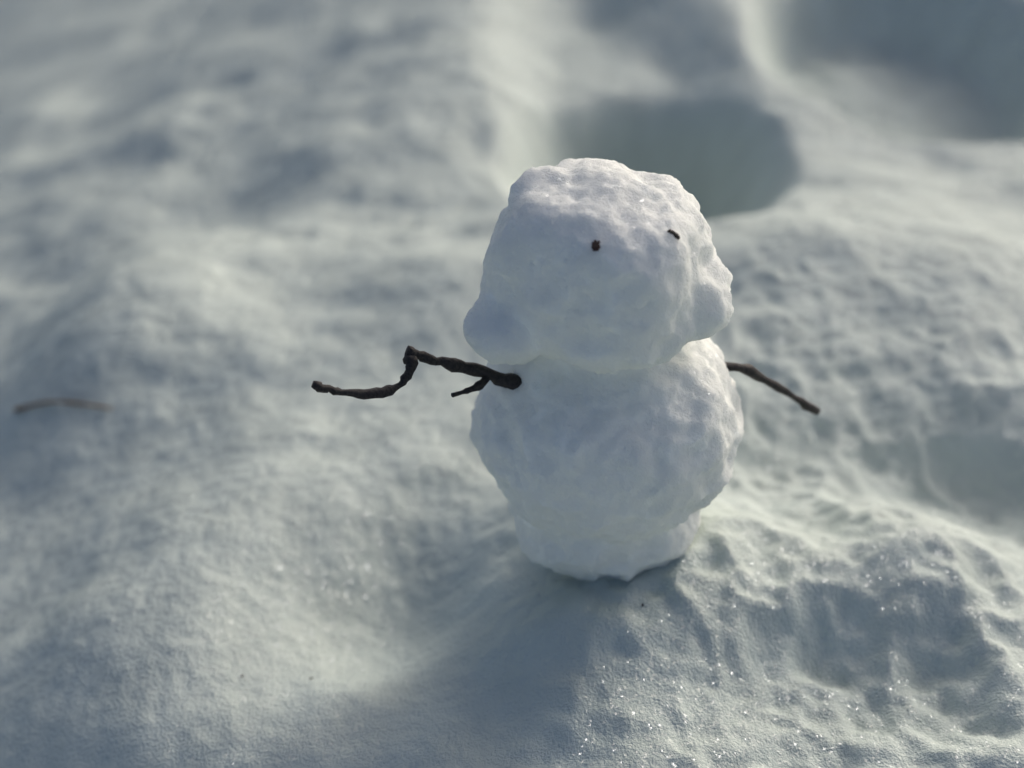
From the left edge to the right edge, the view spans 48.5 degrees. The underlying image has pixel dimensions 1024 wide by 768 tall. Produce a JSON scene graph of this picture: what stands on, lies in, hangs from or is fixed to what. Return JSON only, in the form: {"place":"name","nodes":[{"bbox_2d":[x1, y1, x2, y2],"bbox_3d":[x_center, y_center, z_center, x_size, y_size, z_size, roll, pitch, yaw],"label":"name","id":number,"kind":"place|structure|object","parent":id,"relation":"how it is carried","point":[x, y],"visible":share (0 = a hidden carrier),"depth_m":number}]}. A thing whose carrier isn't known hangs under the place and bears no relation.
{"place":"outdoors","nodes":[
{"label":"outdoors","id":0,"kind":"place"},
{"bbox_2d":[0,0,1023,767],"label":"snow ground","id":1,"kind":"structure","parent":0,"point":[232,232],"depth_m":0.57},
{"bbox_2d":[13,400,112,411],"bbox_3d":[-0.234,0.013,0.593,0.064,0.018,0.003,11,38,14],"label":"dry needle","id":2,"kind":"object","parent":1,"relation":"on","point":[19,408],"visible":1,"depth_m":0.59},
{"bbox_2d":[463,158,743,581],"bbox_3d":[0.033,0.000,0.395,0.097,0.156,0.088,0,37,0],"label":"snowman","id":3,"kind":"object","parent":1,"relation":"on","point":[606,435],"visible":0.98,"depth_m":0.36},
{"bbox_2d":[311,345,521,399],"bbox_3d":[-0.026,-0.001,0.368,0.077,0.022,0.015,-11,38,-14],"label":"twig arm","id":4,"kind":"object","parent":3,"relation":"on","point":[413,356],"visible":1,"depth_m":0.37},
{"bbox_2d":[591,240,600,250],"bbox_3d":[0.025,-0.040,0.333,0.003,0.002,0.004,5,64,11],"label":"eye","id":5,"kind":"object","parent":3,"relation":"on","point":[595,245],"visible":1,"depth_m":0.33},
{"bbox_2d":[667,229,679,239],"bbox_3d":[0.048,-0.044,0.337,0.004,0.002,0.002,39,36,0],"label":"eye","id":6,"kind":"object","parent":3,"relation":"on","point":[675,234],"visible":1,"depth_m":0.34},
{"bbox_2d":[725,362,820,414],"bbox_3d":[0.087,0.004,0.410,0.062,0.037,0.008,-11,38,-15],"label":"twig arm","id":7,"kind":"object","parent":3,"relation":"attached to","point":[752,372],"visible":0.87,"depth_m":0.41}
]}

